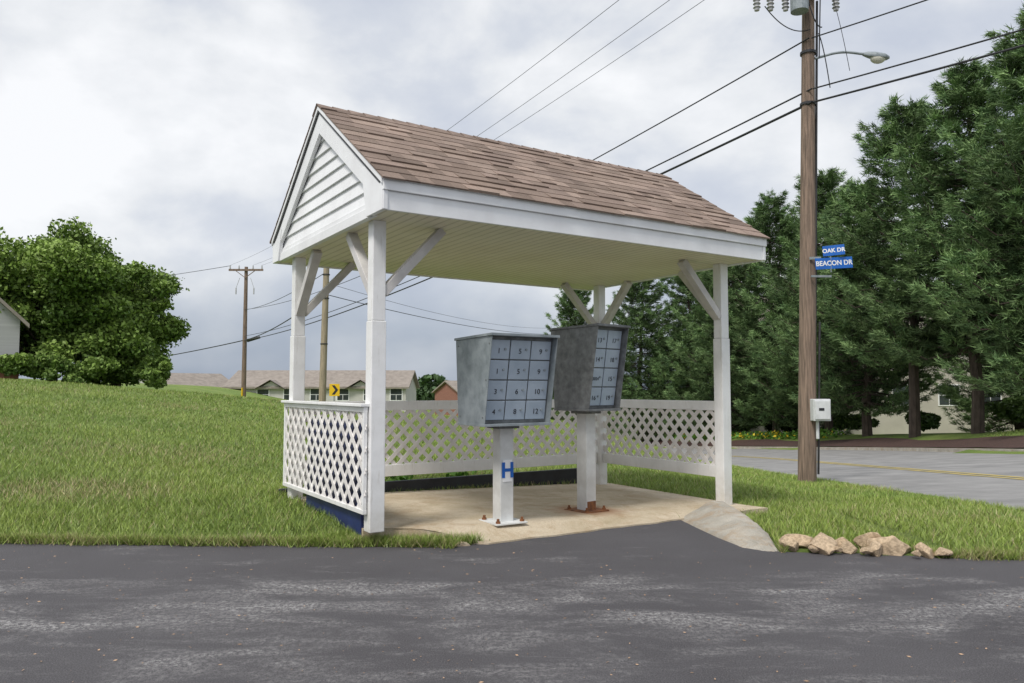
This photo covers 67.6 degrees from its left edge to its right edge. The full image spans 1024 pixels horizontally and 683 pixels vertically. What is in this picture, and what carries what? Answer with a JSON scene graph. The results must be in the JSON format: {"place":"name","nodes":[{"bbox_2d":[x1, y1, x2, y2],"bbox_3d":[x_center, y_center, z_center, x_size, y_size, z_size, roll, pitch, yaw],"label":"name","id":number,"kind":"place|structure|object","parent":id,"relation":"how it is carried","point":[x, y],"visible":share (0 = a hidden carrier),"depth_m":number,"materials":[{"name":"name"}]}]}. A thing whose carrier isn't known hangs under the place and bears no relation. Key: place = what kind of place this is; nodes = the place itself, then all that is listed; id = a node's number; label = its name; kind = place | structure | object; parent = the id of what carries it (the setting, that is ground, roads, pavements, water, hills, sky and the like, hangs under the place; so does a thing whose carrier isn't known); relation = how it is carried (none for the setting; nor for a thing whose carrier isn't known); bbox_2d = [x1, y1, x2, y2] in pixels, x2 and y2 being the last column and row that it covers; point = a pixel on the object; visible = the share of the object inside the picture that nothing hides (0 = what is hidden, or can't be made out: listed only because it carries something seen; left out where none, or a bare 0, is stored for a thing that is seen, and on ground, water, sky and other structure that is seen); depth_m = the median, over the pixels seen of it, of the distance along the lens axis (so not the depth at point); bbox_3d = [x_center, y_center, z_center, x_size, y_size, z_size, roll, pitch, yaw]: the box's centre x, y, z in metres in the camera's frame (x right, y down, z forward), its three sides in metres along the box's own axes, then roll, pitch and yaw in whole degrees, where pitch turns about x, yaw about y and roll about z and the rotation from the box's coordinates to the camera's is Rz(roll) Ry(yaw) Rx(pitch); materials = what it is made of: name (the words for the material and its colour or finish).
{"place":"outdoors","nodes":[
{"label":"outdoors","id":0,"kind":"place"},
{"bbox_2d":[0,520,1023,682],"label":"asphalt parking lot","id":1,"kind":"structure","parent":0,"point":[501,606],"depth_m":4.07,"materials":[{"name":"grey asphalt"}]},
{"bbox_2d":[455,540,470,546],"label":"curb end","id":2,"kind":"structure","parent":1,"relation":"on","point":[463,544],"depth_m":5.84,"materials":[{"name":"concrete"}]},
{"bbox_2d":[2,546,1022,682],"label":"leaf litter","id":3,"kind":"object","parent":1,"relation":"on","point":[526,628],"visible":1,"depth_m":3.92,"materials":[{"name":"brown plant"}]},
{"bbox_2d":[683,501,778,551],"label":"concrete wing curb","id":4,"kind":"structure","parent":1,"relation":"on","point":[722,520],"depth_m":6.42,"materials":[{"name":"grey concrete"}]},
{"bbox_2d":[808,545,818,552],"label":"stone","id":5,"kind":"object","parent":1,"relation":"on","point":[813,549],"visible":1,"depth_m":5.55,"materials":[{"name":"beige stone"}]},
{"bbox_2d":[835,546,842,551],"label":"stone","id":6,"kind":"object","parent":1,"relation":"on","point":[838,549],"visible":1,"depth_m":5.52,"materials":[{"name":"beige stone"}]},
{"bbox_2d":[840,541,857,553],"bbox_3d":[2.459,1.511,5.598,0.123,0.097,0.092,9,-7,-8],"label":"stone","id":7,"kind":"object","parent":1,"relation":"on","point":[848,547],"visible":0.92,"depth_m":5.57,"materials":[{"name":"beige stone"}]},
{"bbox_2d":[860,547,873,553],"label":"stone","id":8,"kind":"object","parent":1,"relation":"on","point":[865,550],"visible":1,"depth_m":5.47,"materials":[{"name":"beige stone"}]},
{"bbox_2d":[867,540,882,556],"bbox_3d":[2.622,1.500,5.519,0.110,0.115,0.165,0,-4,6],"label":"stone","id":9,"kind":"object","parent":1,"relation":"on","point":[875,546],"visible":0.81,"depth_m":5.48,"materials":[{"name":"beige stone"}]},
{"bbox_2d":[867,535,911,555],"bbox_3d":[2.773,1.511,5.617,0.266,0.201,0.286,-2,-4,34],"label":"stone","id":10,"kind":"object","parent":1,"relation":"on","point":[892,545],"visible":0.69,"depth_m":5.52,"materials":[{"name":"beige stone"}]},
{"bbox_2d":[911,550,920,556],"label":"stone","id":11,"kind":"object","parent":1,"relation":"on","point":[917,553],"visible":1,"depth_m":5.38,"materials":[{"name":"beige stone"}]},
{"bbox_2d":[914,542,933,558],"bbox_3d":[2.960,1.506,5.463,0.128,0.108,0.157,9,9,7],"label":"stone","id":12,"kind":"object","parent":1,"relation":"on","point":[926,551],"visible":0.92,"depth_m":5.44,"materials":[{"name":"beige stone"}]},
{"bbox_2d":[934,547,952,555],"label":"stone","id":13,"kind":"object","parent":1,"relation":"on","point":[940,551],"visible":1,"depth_m":5.41,"materials":[{"name":"beige stone"}]},
{"bbox_2d":[0,377,1023,561],"bbox_3d":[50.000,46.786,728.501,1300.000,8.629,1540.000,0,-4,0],"label":"ground","id":14,"kind":"structure","parent":0,"point":[923,436],"depth_m":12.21,"materials":[{"name":"green plant"}]},
{"bbox_2d":[0,303,19,354],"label":"walls","id":15,"kind":"structure","parent":14,"relation":"on","point":[9,331],"depth_m":37.84,"materials":[{"name":"grey"}]},
{"bbox_2d":[0,372,18,379],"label":"foundation","id":16,"kind":"object","parent":15,"relation":"on","point":[11,376],"depth_m":37.76,"materials":[{"name":"brick"}]},
{"bbox_2d":[0,298,29,330],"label":"roof","id":17,"kind":"structure","parent":15,"relation":"on","point":[25,323],"depth_m":37.76,"materials":[{"name":"grey"}]},
{"bbox_2d":[0,351,48,379],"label":"shrub","id":18,"kind":"object","parent":14,"relation":"on","point":[15,363],"visible":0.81,"depth_m":37.27,"materials":[{"name":"green plant"}]},
{"bbox_2d":[32,351,120,383],"bbox_3d":[-22.102,1.420,38.798,2.632,1.856,3.896,-3,-5,44],"label":"shrub","id":19,"kind":"object","parent":14,"relation":"on","point":[89,367],"visible":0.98,"depth_m":38.18,"materials":[{"name":"green plant"}]},
{"bbox_2d":[0,216,163,381],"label":"maple tree","id":20,"kind":"object","parent":14,"relation":"on","point":[62,264],"visible":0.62,"depth_m":39.81,"materials":[{"name":"green plant"}]},
{"bbox_2d":[36,257,191,386],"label":"maple tree","id":21,"kind":"object","parent":14,"relation":"on","point":[164,331],"visible":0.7,"depth_m":41.68,"materials":[{"name":"green plant"}]},
{"bbox_2d":[133,355,173,388],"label":"shrub","id":22,"kind":"object","parent":14,"relation":"on","point":[156,373],"visible":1,"depth_m":40.77,"materials":[{"name":"green plant"}]},
{"bbox_2d":[129,373,227,386],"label":"townhouse row","id":23,"kind":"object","parent":14,"relation":"on","point":[207,379],"visible":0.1,"depth_m":83.55,"materials":[{"name":"beige"}]},
{"bbox_2d":[229,265,262,396],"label":"utility pole","id":24,"kind":"object","parent":14,"relation":"on","point":[244,356],"visible":0.86,"depth_m":60.08,"materials":[{"name":"brown wood"}]},
{"bbox_2d":[222,370,419,411],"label":"townhouse row","id":25,"kind":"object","parent":14,"relation":"on","point":[402,385],"visible":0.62,"depth_m":83.90,"materials":[{"name":"beige"}]},
{"bbox_2d":[235,389,401,399],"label":"window glass","id":26,"kind":"structure","parent":25,"relation":"in","point":[259,391],"depth_m":83.23,"materials":[{"name":"black glass"}]},
{"bbox_2d":[262,389,402,400],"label":"window frames","id":27,"kind":"structure","parent":25,"relation":"in","point":[268,394],"depth_m":83.25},
{"bbox_2d":[319,268,329,401],"bbox_3d":[-8.607,-1.509,35.159,0.433,9.305,0.328,0,-4,0],"label":"utility pole","id":28,"kind":"object","parent":14,"relation":"on","point":[323,355],"visible":0.62,"depth_m":34.96,"materials":[{"name":"brown wood"}]},
{"bbox_2d":[329,384,339,400],"bbox_3d":[-7.640,2.392,32.939,0.440,1.130,0.062,0,-4,0],"label":"chevron sign","id":29,"kind":"object","parent":14,"relation":"on","point":[334,390],"visible":0.9,"depth_m":32.93,"materials":[{"name":"yellow metal"}]},
{"bbox_2d":[278,468,576,495],"bbox_3d":[-0.601,1.689,8.729,4.100,0.300,0.050,2,-4,-33],"label":"landscape edging","id":30,"kind":"object","parent":14,"relation":"on","point":[555,476],"visible":0.24,"depth_m":8.83,"materials":[{"name":"black rubber"}]},
{"bbox_2d":[385,470,485,480],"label":"weeds","id":31,"kind":"object","parent":14,"relation":"on","point":[405,477],"visible":0.19,"depth_m":8.75,"materials":[{"name":"green plant"}]},
{"bbox_2d":[432,380,457,415],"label":"townhouse row","id":32,"kind":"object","parent":14,"relation":"on","point":[446,390],"visible":0.16,"depth_m":123.07,"materials":[{"name":"brick"}]},
{"bbox_2d":[297,483,767,544],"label":"concrete slab","id":33,"kind":"structure","parent":14,"relation":"on","point":[541,510],"depth_m":7.08,"materials":[{"name":"beige concrete"}]},
{"bbox_2d":[454,332,559,525],"bbox_3d":[-0.048,0.730,6.394,0.654,1.552,0.642,2,-4,-31],"label":"cluster mailbox","id":34,"kind":"object","parent":33,"relation":"on","point":[505,383],"visible":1,"depth_m":6.31,"materials":[{"name":"paint"}]},
{"bbox_2d":[485,339,550,419],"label":"doors","id":35,"kind":"structure","parent":34,"relation":"in","point":[512,386],"depth_m":6.26,"materials":[{"name":"paint"}]},
{"bbox_2d":[269,103,769,532],"bbox_3d":[0.043,-0.184,7.776,4.195,3.722,2.980,2,-4,-33],"label":"mail shelter","id":36,"kind":"object","parent":33,"relation":"on","point":[373,200],"visible":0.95,"depth_m":7.17,"materials":[{"name":"white paint"}]},
{"bbox_2d":[306,416,363,534],"bbox_3d":[-1.505,1.101,6.503,0.048,0.890,1.350,3,-5,-32],"label":"blue board","id":37,"kind":"object","parent":36,"relation":"attached to","point":[350,518],"visible":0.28,"depth_m":6.36,"materials":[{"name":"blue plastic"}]},
{"bbox_2d":[549,323,630,513],"bbox_3d":[0.733,0.723,7.200,0.444,1.732,0.642,3,-5,-41],"label":"cluster mailbox","id":38,"kind":"object","parent":33,"relation":"on","point":[589,371],"visible":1,"depth_m":7.14,"materials":[{"name":"paint"}]},
{"bbox_2d":[590,330,621,405],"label":"doors","id":39,"kind":"structure","parent":38,"relation":"in","point":[607,374],"depth_m":7.11,"materials":[{"name":"paint"}]},
{"bbox_2d":[416,373,654,408],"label":"distant tree line","id":40,"kind":"object","parent":14,"relation":"on","point":[428,384],"visible":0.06,"depth_m":152.46,"materials":[{"name":"green plant"}]},
{"bbox_2d":[543,289,629,420],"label":"pine tree","id":41,"kind":"object","parent":14,"relation":"on","point":[569,312],"visible":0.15,"depth_m":79.71,"materials":[{"name":"green plant"}]},
{"bbox_2d":[605,277,697,441],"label":"pine tree","id":42,"kind":"object","parent":14,"relation":"on","point":[637,293],"visible":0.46,"depth_m":66.48,"materials":[{"name":"green plant"}]},
{"bbox_2d":[626,271,745,439],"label":"pine tree","id":43,"kind":"object","parent":14,"relation":"on","point":[681,331],"visible":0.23,"depth_m":65.97,"materials":[{"name":"green plant"}]},
{"bbox_2d":[660,273,770,433],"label":"pine tree","id":44,"kind":"object","parent":14,"relation":"on","point":[689,344],"visible":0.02,"depth_m":72.43,"materials":[{"name":"green plant"}]},
{"bbox_2d":[655,265,787,432],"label":"pine tree","id":45,"kind":"object","parent":14,"relation":"on","point":[702,388],"visible":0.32,"depth_m":58.86,"materials":[{"name":"green plant"}]},
{"bbox_2d":[649,428,847,439],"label":"flower bed","id":46,"kind":"object","parent":14,"relation":"on","point":[768,434],"visible":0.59,"depth_m":52.82,"materials":[{"name":"green plant"}]},
{"bbox_2d":[687,189,843,434],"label":"pine tree","id":47,"kind":"object","parent":14,"relation":"on","point":[767,216],"visible":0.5,"depth_m":55.28,"materials":[{"name":"green plant"}]},
{"bbox_2d":[765,413,797,431],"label":"shrub","id":48,"kind":"object","parent":14,"relation":"on","point":[769,428],"visible":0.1,"depth_m":59.44,"materials":[{"name":"green plant"}]},
{"bbox_2d":[779,535,798,551],"bbox_3d":[2.072,1.512,5.699,0.159,0.113,0.158,17,3,1],"label":"stone","id":49,"kind":"object","parent":14,"relation":"on","point":[793,544],"visible":0.88,"depth_m":5.66,"materials":[{"name":"beige stone"}]},
{"bbox_2d":[778,534,812,548],"bbox_3d":[2.159,1.528,5.816,0.262,0.140,0.178,-3,-4,37],"label":"stone","id":50,"kind":"object","parent":14,"relation":"on","point":[803,541],"visible":0.43,"depth_m":5.75,"materials":[{"name":"beige stone"}]},
{"bbox_2d":[753,0,839,482],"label":"utility pole","id":51,"kind":"object","parent":14,"relation":"on","point":[813,411],"visible":0.97,"depth_m":15.01,"materials":[{"name":"brown wood"}]},
{"bbox_2d":[167,0,1023,355],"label":"power lines","id":52,"kind":"object","parent":51,"relation":"attached to","point":[711,138],"visible":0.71,"depth_m":16.23,"materials":[{"name":"black rubber"}]},
{"bbox_2d":[809,244,852,276],"bbox_3d":[6.231,-1.570,14.901,0.847,0.644,0.115,0,-4,0],"label":"street name sign","id":53,"kind":"object","parent":51,"relation":"attached to","point":[830,263],"visible":1,"depth_m":14.90,"materials":[{"name":"blue metal"}]},
{"bbox_2d":[815,51,889,63],"bbox_3d":[6.753,-5.632,15.162,1.401,0.305,0.232,0,-4,6],"label":"street lamp","id":54,"kind":"object","parent":51,"relation":"attached to","point":[876,57],"visible":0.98,"depth_m":15.07,"materials":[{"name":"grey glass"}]},
{"bbox_2d":[745,218,881,435],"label":"pine tree","id":55,"kind":"object","parent":14,"relation":"on","point":[835,428],"visible":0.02,"depth_m":60.01,"materials":[{"name":"green plant"}]},
{"bbox_2d":[729,166,908,435],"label":"pine tree","id":56,"kind":"object","parent":14,"relation":"on","point":[778,363],"visible":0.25,"depth_m":49.77,"materials":[{"name":"green plant"}]},
{"bbox_2d":[806,532,837,554],"bbox_3d":[2.300,1.518,5.666,0.207,0.156,0.350,13,6,26],"label":"stone","id":57,"kind":"object","parent":14,"relation":"on","point":[824,544],"visible":0.79,"depth_m":5.59,"materials":[{"name":"beige stone"}]},
{"bbox_2d":[643,435,1023,447],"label":"mulch bed","id":58,"kind":"object","parent":14,"relation":"on","point":[1004,442],"visible":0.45,"depth_m":36.56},
{"bbox_2d":[835,537,847,546],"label":"stone","id":59,"kind":"object","parent":14,"relation":"on","point":[840,540],"visible":0.29,"depth_m":5.68,"materials":[{"name":"beige stone"}]},
{"bbox_2d":[755,181,952,436],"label":"pine tree","id":60,"kind":"object","parent":14,"relation":"on","point":[866,401],"visible":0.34,"depth_m":42.88,"materials":[{"name":"green plant"}]},
{"bbox_2d":[833,413,879,430],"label":"shrub","id":61,"kind":"object","parent":14,"relation":"on","point":[851,421],"visible":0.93,"depth_m":51.44,"materials":[{"name":"green plant"}]},
{"bbox_2d":[853,532,880,547],"bbox_3d":[2.666,1.518,5.716,0.206,0.211,0.130,-3,-5,42],"label":"stone","id":62,"kind":"object","parent":14,"relation":"on","point":[860,540],"visible":0.48,"depth_m":5.68,"materials":[{"name":"beige stone"}]},
{"bbox_2d":[734,297,1023,434],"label":"townhouse row","id":63,"kind":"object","parent":14,"relation":"on","point":[895,424],"visible":0.05,"depth_m":70.64,"materials":[{"name":"beige"}]},
{"bbox_2d":[754,340,1001,405],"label":"window frames","id":64,"kind":"structure","parent":63,"relation":"in","point":[871,340],"depth_m":70.39,"materials":[{"name":"white"}]},
{"bbox_2d":[893,385,1023,404],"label":"window glass","id":65,"kind":"structure","parent":63,"relation":"in","point":[941,399],"depth_m":70.38,"materials":[{"name":"black glass"}]},
{"bbox_2d":[794,93,1018,437],"bbox_3d":[20.055,-3.760,38.075,10.918,17.332,9.192,-2,-4,34],"label":"pine tree","id":66,"kind":"object","parent":14,"relation":"on","point":[899,121],"visible":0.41,"depth_m":38.07,"materials":[{"name":"green plant"}]},
{"bbox_2d":[904,410,941,431],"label":"shrub","id":67,"kind":"object","parent":14,"relation":"on","point":[930,420],"visible":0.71,"depth_m":45.29,"materials":[{"name":"green plant"}]},
{"bbox_2d":[838,56,1023,433],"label":"pine tree","id":68,"kind":"object","parent":14,"relation":"on","point":[961,90],"visible":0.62,"depth_m":34.44,"materials":[{"name":"green plant"}]},
{"bbox_2d":[908,1,1023,395],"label":"pine tree","id":69,"kind":"object","parent":14,"relation":"on","point":[1008,71],"visible":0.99,"depth_m":30.29,"materials":[{"name":"green plant"}]},
{"bbox_2d":[909,188,1023,431],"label":"pine tree","id":70,"kind":"object","parent":14,"relation":"on","point":[954,395],"visible":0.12,"depth_m":50.41,"materials":[{"name":"green plant"}]},
{"bbox_2d":[934,96,1023,381],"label":"pine tree","id":71,"kind":"object","parent":14,"relation":"on","point":[1006,115],"visible":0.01,"depth_m":36.31,"materials":[{"name":"green plant"}]},
{"bbox_2d":[987,400,1023,422],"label":"shrub","id":72,"kind":"object","parent":14,"relation":"on","point":[1000,409],"visible":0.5,"depth_m":41.35,"materials":[{"name":"green plant"}]},
{"bbox_2d":[1002,396,1023,404],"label":"shrub","id":73,"kind":"object","parent":14,"relation":"on","point":[1011,399],"visible":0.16,"depth_m":45.09,"materials":[{"name":"green plant"}]},
{"bbox_2d":[1009,398,1023,417],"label":"shrub","id":74,"kind":"object","parent":14,"relation":"on","point":[1017,408],"visible":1,"depth_m":35.83,"materials":[{"name":"green plant"}]},
{"bbox_2d":[0,0,1023,384],"label":"sky","id":75,"kind":"structure","parent":0,"point":[176,129],"materials":[{"name":"white"}]},
{"bbox_2d":[663,448,1023,508],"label":"road","id":76,"kind":"structure","parent":0,"point":[1009,492],"depth_m":18.64,"materials":[{"name":"grey asphalt"}]},
{"bbox_2d":[664,446,1023,451],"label":"road kerb","id":77,"kind":"structure","parent":76,"relation":"on","point":[893,449],"depth_m":34.78,"materials":[{"name":"concrete"}]},
{"bbox_2d":[689,454,1023,479],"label":"road centre line","id":78,"kind":"object","parent":76,"relation":"on","point":[907,469],"visible":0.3,"depth_m":17.68,"materials":[{"name":"yellow paint"}]},
{"bbox_2d":[743,456,1023,477],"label":"road centre line","id":79,"kind":"object","parent":76,"relation":"on","point":[910,468],"visible":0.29,"depth_m":18.07,"materials":[{"name":"yellow paint"}]}
]}

